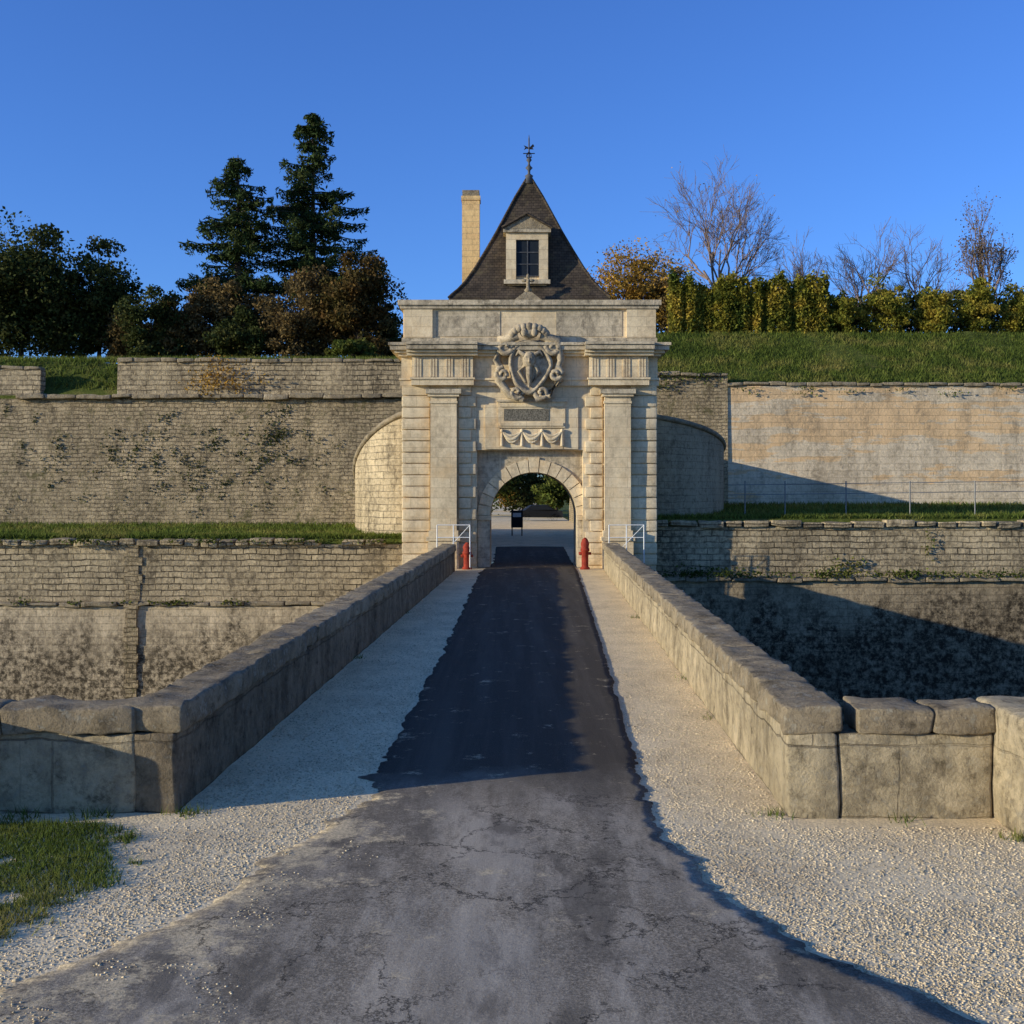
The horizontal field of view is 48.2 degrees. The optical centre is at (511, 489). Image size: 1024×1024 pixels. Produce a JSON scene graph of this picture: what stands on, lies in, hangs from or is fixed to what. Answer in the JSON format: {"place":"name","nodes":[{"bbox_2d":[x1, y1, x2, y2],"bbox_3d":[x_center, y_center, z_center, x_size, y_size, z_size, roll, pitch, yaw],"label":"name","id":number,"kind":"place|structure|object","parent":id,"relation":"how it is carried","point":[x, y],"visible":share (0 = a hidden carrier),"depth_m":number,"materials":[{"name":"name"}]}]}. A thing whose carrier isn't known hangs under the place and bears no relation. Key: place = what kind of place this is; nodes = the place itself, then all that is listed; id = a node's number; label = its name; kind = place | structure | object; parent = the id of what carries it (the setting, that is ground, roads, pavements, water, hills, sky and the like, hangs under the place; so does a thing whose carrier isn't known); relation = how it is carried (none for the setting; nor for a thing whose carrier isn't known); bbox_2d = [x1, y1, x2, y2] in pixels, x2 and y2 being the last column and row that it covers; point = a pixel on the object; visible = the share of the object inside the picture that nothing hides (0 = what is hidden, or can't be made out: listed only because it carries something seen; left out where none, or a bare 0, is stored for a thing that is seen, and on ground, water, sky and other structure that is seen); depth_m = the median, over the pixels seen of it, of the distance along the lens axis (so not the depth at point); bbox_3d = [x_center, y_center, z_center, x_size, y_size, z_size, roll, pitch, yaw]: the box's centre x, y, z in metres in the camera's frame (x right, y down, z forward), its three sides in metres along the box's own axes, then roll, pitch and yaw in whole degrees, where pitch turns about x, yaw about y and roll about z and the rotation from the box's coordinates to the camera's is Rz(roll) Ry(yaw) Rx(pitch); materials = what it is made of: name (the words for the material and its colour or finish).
{"place":"outdoors","nodes":[
{"label":"outdoors","id":0,"kind":"place"},
{"bbox_2d":[0,813,143,945],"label":"grass","id":1,"kind":"structure","parent":0,"point":[50,847],"depth_m":8.52,"materials":[{"name":"green plant"}]},
{"bbox_2d":[0,354,397,389],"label":"grass","id":2,"kind":"structure","parent":0,"point":[97,360],"depth_m":52.94,"materials":[{"name":"green plant"}]},
{"bbox_2d":[0,520,401,537],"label":"grass","id":3,"kind":"structure","parent":0,"point":[157,531],"depth_m":45.25,"materials":[{"name":"green plant"}]},
{"bbox_2d":[0,546,979,1023],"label":"road","id":4,"kind":"structure","parent":0,"point":[528,866],"depth_m":7.56,"materials":[{"name":"grey asphalt"}]},
{"bbox_2d":[0,331,1023,1023],"bbox_3d":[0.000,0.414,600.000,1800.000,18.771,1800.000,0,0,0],"label":"ground","id":5,"kind":"structure","parent":0,"point":[540,531],"depth_m":8.74,"materials":[{"name":"beige gravel"}]},
{"bbox_2d":[0,206,102,358],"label":"oak tree","id":6,"kind":"object","parent":5,"relation":"on","point":[28,311],"visible":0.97,"depth_m":60.88,"materials":[{"name":"green plant"}]},
{"bbox_2d":[24,258,90,357],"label":"oak tree","id":7,"kind":"object","parent":5,"relation":"on","point":[47,354],"visible":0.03,"depth_m":66.89,"materials":[{"name":"green plant"}]},
{"bbox_2d":[53,235,148,357],"bbox_3d":[-22.746,-9.999,63.022,5.359,7.810,5.083,0,0,0],"label":"oak tree","id":8,"kind":"object","parent":5,"relation":"on","point":[103,295],"visible":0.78,"depth_m":62.01,"materials":[{"name":"green plant"}]},
{"bbox_2d":[96,307,142,357],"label":"shrub","id":9,"kind":"object","parent":5,"relation":"on","point":[115,345],"visible":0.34,"depth_m":61.30,"materials":[{"name":"green plant"}]},
{"bbox_2d":[110,284,182,357],"bbox_3d":[-19.076,-8.398,59.882,3.557,4.605,3.357,0,0,0],"label":"shrub","id":10,"kind":"object","parent":5,"relation":"on","point":[136,333],"visible":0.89,"depth_m":59.30,"materials":[{"name":"green plant"}]},
{"bbox_2d":[142,309,198,357],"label":"shrub","id":11,"kind":"object","parent":5,"relation":"on","point":[178,346],"visible":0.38,"depth_m":60.03,"materials":[{"name":"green plant"}]},
{"bbox_2d":[154,292,209,356],"bbox_3d":[-17.483,-8.300,60.999,3.120,4.408,3.184,0,0,-36],"label":"shrub","id":12,"kind":"object","parent":5,"relation":"on","point":[197,323],"visible":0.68,"depth_m":60.35,"materials":[{"name":"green plant"}]},
{"bbox_2d":[0,357,402,524],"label":"rampart wall","id":13,"kind":"structure","parent":5,"relation":"on","point":[323,397],"depth_m":50.49,"materials":[{"name":"stone"}]},
{"bbox_2d":[2,402,341,516],"bbox_3d":[-14.994,-1.322,50.365,15.149,5.264,0.734,0,0,0],"label":"ivy","id":14,"kind":"object","parent":13,"relation":"attached to","point":[258,444],"visible":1,"depth_m":50.39,"materials":[{"name":"green plant"}]},
{"bbox_2d":[158,346,279,399],"bbox_3d":[-12.988,-5.203,50.661,5.475,2.451,0.595,0,0,0],"label":"wall shrub","id":15,"kind":"object","parent":13,"relation":"on","point":[214,383],"visible":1,"depth_m":50.82,"materials":[{"name":"brown plant"}]},
{"bbox_2d":[0,537,402,701],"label":"scarp wall","id":16,"kind":"structure","parent":5,"relation":"on","point":[97,643],"depth_m":41.88,"materials":[{"name":"stone"}]},
{"bbox_2d":[180,276,265,356],"bbox_3d":[-15.646,-8.853,62.024,4.519,5.513,4.518,0,0,0],"label":"shrub","id":17,"kind":"object","parent":5,"relation":"on","point":[215,306],"visible":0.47,"depth_m":61.12,"materials":[{"name":"green plant"}]},
{"bbox_2d":[202,305,268,357],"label":"shrub","id":18,"kind":"object","parent":5,"relation":"on","point":[241,333],"visible":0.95,"depth_m":59.46,"materials":[{"name":"green plant"}]},
{"bbox_2d":[175,156,308,356],"bbox_3d":[-15.174,-12.309,65.127,10.582,13.449,9.393,0,0,0],"label":"spruce tree","id":19,"kind":"object","parent":5,"relation":"on","point":[243,238],"visible":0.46,"depth_m":64.30,"materials":[{"name":"green plant"}]},
{"bbox_2d":[231,292,290,357],"bbox_3d":[-14.019,-8.463,62.943,3.858,4.734,3.627,0,0,0],"label":"shrub","id":20,"kind":"object","parent":5,"relation":"on","point":[259,314],"visible":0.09,"depth_m":62.46,"materials":[{"name":"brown plant"}]},
{"bbox_2d":[252,266,333,357],"bbox_3d":[-11.273,-8.956,60.484,3.907,5.720,4.467,0,0,23],"label":"shrub","id":21,"kind":"object","parent":5,"relation":"on","point":[298,324],"visible":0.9,"depth_m":59.47,"materials":[{"name":"green plant"}]},
{"bbox_2d":[238,112,402,357],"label":"spruce tree","id":22,"kind":"object","parent":5,"relation":"on","point":[302,217],"visible":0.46,"depth_m":66.10,"materials":[{"name":"green plant"}]},
{"bbox_2d":[287,264,353,357],"bbox_3d":[-9.786,-9.039,61.215,4.200,5.886,3.554,0,0,0],"label":"shrub","id":23,"kind":"object","parent":5,"relation":"on","point":[316,281],"visible":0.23,"depth_m":60.45,"materials":[{"name":"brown plant"}]},
{"bbox_2d":[324,337,377,357],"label":"round bush","id":24,"kind":"object","parent":5,"relation":"on","point":[349,347],"visible":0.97,"depth_m":56.24,"materials":[{"name":"green plant"}]},
{"bbox_2d":[304,251,410,357],"bbox_3d":[-8.144,-9.333,60.050,5.373,6.479,4.705,0,0,-38],"label":"russet tree","id":25,"kind":"object","parent":5,"relation":"on","point":[355,291],"visible":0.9,"depth_m":59.18,"materials":[{"name":"green plant"}]},
{"bbox_2d":[352,411,402,534],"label":"curved flank wall","id":26,"kind":"structure","parent":5,"relation":"on","point":[377,468],"depth_m":44.04,"materials":[{"name":"stone"}]},
{"bbox_2d":[373,304,402,356],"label":"shrub","id":27,"kind":"object","parent":5,"relation":"on","point":[393,336],"visible":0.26,"depth_m":62.61,"materials":[{"name":"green plant"}]},
{"bbox_2d":[205,568,764,787],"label":"bridge","id":28,"kind":"structure","parent":5,"relation":"on","point":[456,585],"depth_m":14.66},
{"bbox_2d":[0,544,455,813],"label":"stone parapet","id":29,"kind":"structure","parent":28,"relation":"on","point":[183,741],"depth_m":10.29,"materials":[{"name":"beige stone"}]},
{"bbox_2d":[436,525,470,567],"bbox_3d":[-2.061,2.009,40.300,1.202,1.582,0.040,0,0,0],"label":"white railing","id":30,"kind":"object","parent":28,"relation":"on","point":[453,537],"visible":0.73,"depth_m":40.29,"materials":[{"name":"metal"}]},
{"bbox_2d":[461,542,472,569],"bbox_3d":[-1.589,2.325,40.400,0.440,0.950,0.331,0,0,0],"label":"fire hydrant","id":31,"kind":"object","parent":28,"relation":"on","point":[465,553],"visible":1,"depth_m":40.29,"materials":[{"name":"red metal"}]},
{"bbox_2d":[579,538,590,569],"bbox_3d":[2.578,2.240,40.400,0.440,1.120,0.331,0,0,0],"label":"fire hydrant","id":32,"kind":"object","parent":28,"relation":"on","point":[584,550],"visible":1,"depth_m":40.29,"materials":[{"name":"red metal"}]},
{"bbox_2d":[608,525,644,562],"bbox_3d":[4.024,2.007,40.200,1.270,1.585,0.040,0,0,0],"label":"white railing","id":33,"kind":"object","parent":28,"relation":"on","point":[626,537],"visible":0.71,"depth_m":40.19,"materials":[{"name":"metal"}]},
{"bbox_2d":[602,542,1023,835],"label":"stone parapet","id":34,"kind":"structure","parent":28,"relation":"on","point":[806,749],"depth_m":9.76,"materials":[{"name":"beige stone"}]},
{"bbox_2d":[495,489,518,510],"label":"town tree","id":35,"kind":"object","parent":5,"relation":"on","point":[499,497],"visible":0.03,"depth_m":149.10,"materials":[{"name":"green plant"}]},
{"bbox_2d":[491,474,525,514],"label":"town tree","id":36,"kind":"object","parent":5,"relation":"on","point":[505,487],"visible":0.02,"depth_m":124.87,"materials":[{"name":"green plant"}]},
{"bbox_2d":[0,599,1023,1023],"bbox_3d":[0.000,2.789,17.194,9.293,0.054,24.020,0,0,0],"label":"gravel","id":37,"kind":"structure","parent":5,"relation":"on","point":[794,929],"depth_m":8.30,"materials":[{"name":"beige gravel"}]},
{"bbox_2d":[0,364,1023,606],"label":"weeds","id":38,"kind":"object","parent":5,"relation":"on","point":[737,574],"visible":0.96,"depth_m":41.72,"materials":[{"name":"green plant"}]},
{"bbox_2d":[0,612,1023,841],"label":"weeds","id":39,"kind":"object","parent":5,"relation":"on","point":[1019,836],"visible":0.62,"depth_m":9.79,"materials":[{"name":"green plant"}]},
{"bbox_2d":[511,510,522,535],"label":"information board","id":40,"kind":"object","parent":5,"relation":"on","point":[516,518],"visible":1,"depth_m":69.95,"materials":[{"name":"paint"}]},
{"bbox_2d":[496,473,549,512],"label":"town tree","id":41,"kind":"object","parent":5,"relation":"on","point":[525,499],"visible":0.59,"depth_m":125.95,"materials":[{"name":"green plant"}]},
{"bbox_2d":[388,137,670,569],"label":"fortress gate","id":42,"kind":"structure","parent":5,"relation":"on","point":[529,346],"depth_m":40.93,"materials":[{"name":"stone"}]},
{"bbox_2d":[501,212,552,285],"bbox_3d":[0.545,-8.664,42.126,1.874,2.747,1.647,0,0,0],"label":"dormer window","id":43,"kind":"structure","parent":42,"relation":"in","point":[527,235],"depth_m":41.50,"materials":[{"name":"stone"}]},
{"bbox_2d":[523,505,562,520],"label":"parked car","id":44,"kind":"object","parent":5,"relation":"on","point":[547,511],"visible":0.84,"depth_m":103.25,"materials":[{"name":"paint"}]},
{"bbox_2d":[531,475,569,509],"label":"town tree","id":45,"kind":"object","parent":5,"relation":"on","point":[554,494],"visible":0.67,"depth_m":114.67,"materials":[{"name":"green plant"}]},
{"bbox_2d":[592,271,620,299],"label":"shrub","id":46,"kind":"object","parent":5,"relation":"on","point":[612,294],"visible":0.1,"depth_m":68.31,"materials":[{"name":"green plant"}]},
{"bbox_2d":[587,237,687,324],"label":"golden tree","id":47,"kind":"object","parent":5,"relation":"on","point":[638,289],"visible":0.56,"depth_m":69.02,"materials":[{"name":"orange plant"}]},
{"bbox_2d":[646,267,688,334],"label":"shrub","id":48,"kind":"object","parent":5,"relation":"on","point":[663,302],"visible":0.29,"depth_m":68.16,"materials":[{"name":"green plant"}]},
{"bbox_2d":[656,414,725,515],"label":"curved flank wall","id":49,"kind":"structure","parent":5,"relation":"on","point":[690,467],"depth_m":44.26,"materials":[{"name":"stone"}]},
{"bbox_2d":[647,145,788,288],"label":"bare tree","id":50,"kind":"object","parent":5,"relation":"on","point":[737,215],"visible":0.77,"depth_m":76.44,"materials":[{"name":"brown plant"}]},
{"bbox_2d":[665,266,829,335],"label":"hedge","id":51,"kind":"object","parent":5,"relation":"on","point":[778,306],"visible":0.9,"depth_m":65.90,"materials":[{"name":"green plant"}]},
{"bbox_2d":[763,228,830,282],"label":"bare tree","id":52,"kind":"object","parent":5,"relation":"on","point":[799,269],"visible":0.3,"depth_m":82.35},
{"bbox_2d":[656,281,1013,334],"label":"hedge","id":53,"kind":"object","parent":5,"relation":"on","point":[911,303],"visible":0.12,"depth_m":69.88,"materials":[{"name":"green plant"}]},
{"bbox_2d":[656,519,1023,709],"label":"scarp wall","id":54,"kind":"structure","parent":5,"relation":"on","point":[839,640],"depth_m":41.90,"materials":[{"name":"stone"}]},
{"bbox_2d":[656,371,1023,503],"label":"rampart wall","id":55,"kind":"structure","parent":5,"relation":"on","point":[880,438],"depth_m":56.08,"materials":[{"name":"stone"}]},
{"bbox_2d":[656,329,1023,383],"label":"grass","id":56,"kind":"structure","parent":5,"relation":"on","point":[932,338],"depth_m":60.11,"materials":[{"name":"green plant"}]},
{"bbox_2d":[825,295,867,333],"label":"clipped shrub","id":57,"kind":"object","parent":5,"relation":"on","point":[844,313],"visible":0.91,"depth_m":65.97,"materials":[{"name":"green plant"}]},
{"bbox_2d":[814,216,921,329],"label":"bare tree","id":58,"kind":"object","parent":5,"relation":"on","point":[860,276],"visible":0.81,"depth_m":78.44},
{"bbox_2d":[740,481,1023,514],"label":"metal fence","id":59,"kind":"object","parent":5,"relation":"on","point":[845,493],"visible":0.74,"depth_m":44.49,"materials":[{"name":"grey metal"}]},
{"bbox_2d":[856,273,914,333],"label":"clipped shrub","id":60,"kind":"object","parent":5,"relation":"on","point":[882,303],"visible":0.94,"depth_m":66.21,"materials":[{"name":"green plant"}]},
{"bbox_2d":[873,225,969,328],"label":"bare tree","id":61,"kind":"object","parent":5,"relation":"on","point":[913,283],"visible":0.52,"depth_m":79.99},
{"bbox_2d":[911,286,958,332],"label":"clipped shrub","id":62,"kind":"object","parent":5,"relation":"on","point":[933,317],"visible":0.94,"depth_m":65.91,"materials":[{"name":"green plant"}]},
{"bbox_2d":[952,277,1000,332],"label":"clipped shrub","id":63,"kind":"object","parent":5,"relation":"on","point":[978,307],"visible":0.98,"depth_m":65.98,"materials":[{"name":"green plant"}]},
{"bbox_2d":[951,186,1018,300],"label":"bare tree","id":64,"kind":"object","parent":5,"relation":"on","point":[979,252],"visible":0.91,"depth_m":74.02,"materials":[{"name":"brown plant"}]},
{"bbox_2d":[995,282,1023,333],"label":"clipped shrub","id":65,"kind":"object","parent":5,"relation":"on","point":[1012,313],"visible":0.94,"depth_m":66.25,"materials":[{"name":"green plant"}]},
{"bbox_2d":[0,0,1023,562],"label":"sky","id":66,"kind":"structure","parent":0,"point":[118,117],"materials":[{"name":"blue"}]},
{"bbox_2d":[657,500,1023,518],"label":"grass","id":67,"kind":"structure","parent":0,"point":[900,512],"depth_m":46.78,"materials":[{"name":"green plant"}]}
]}

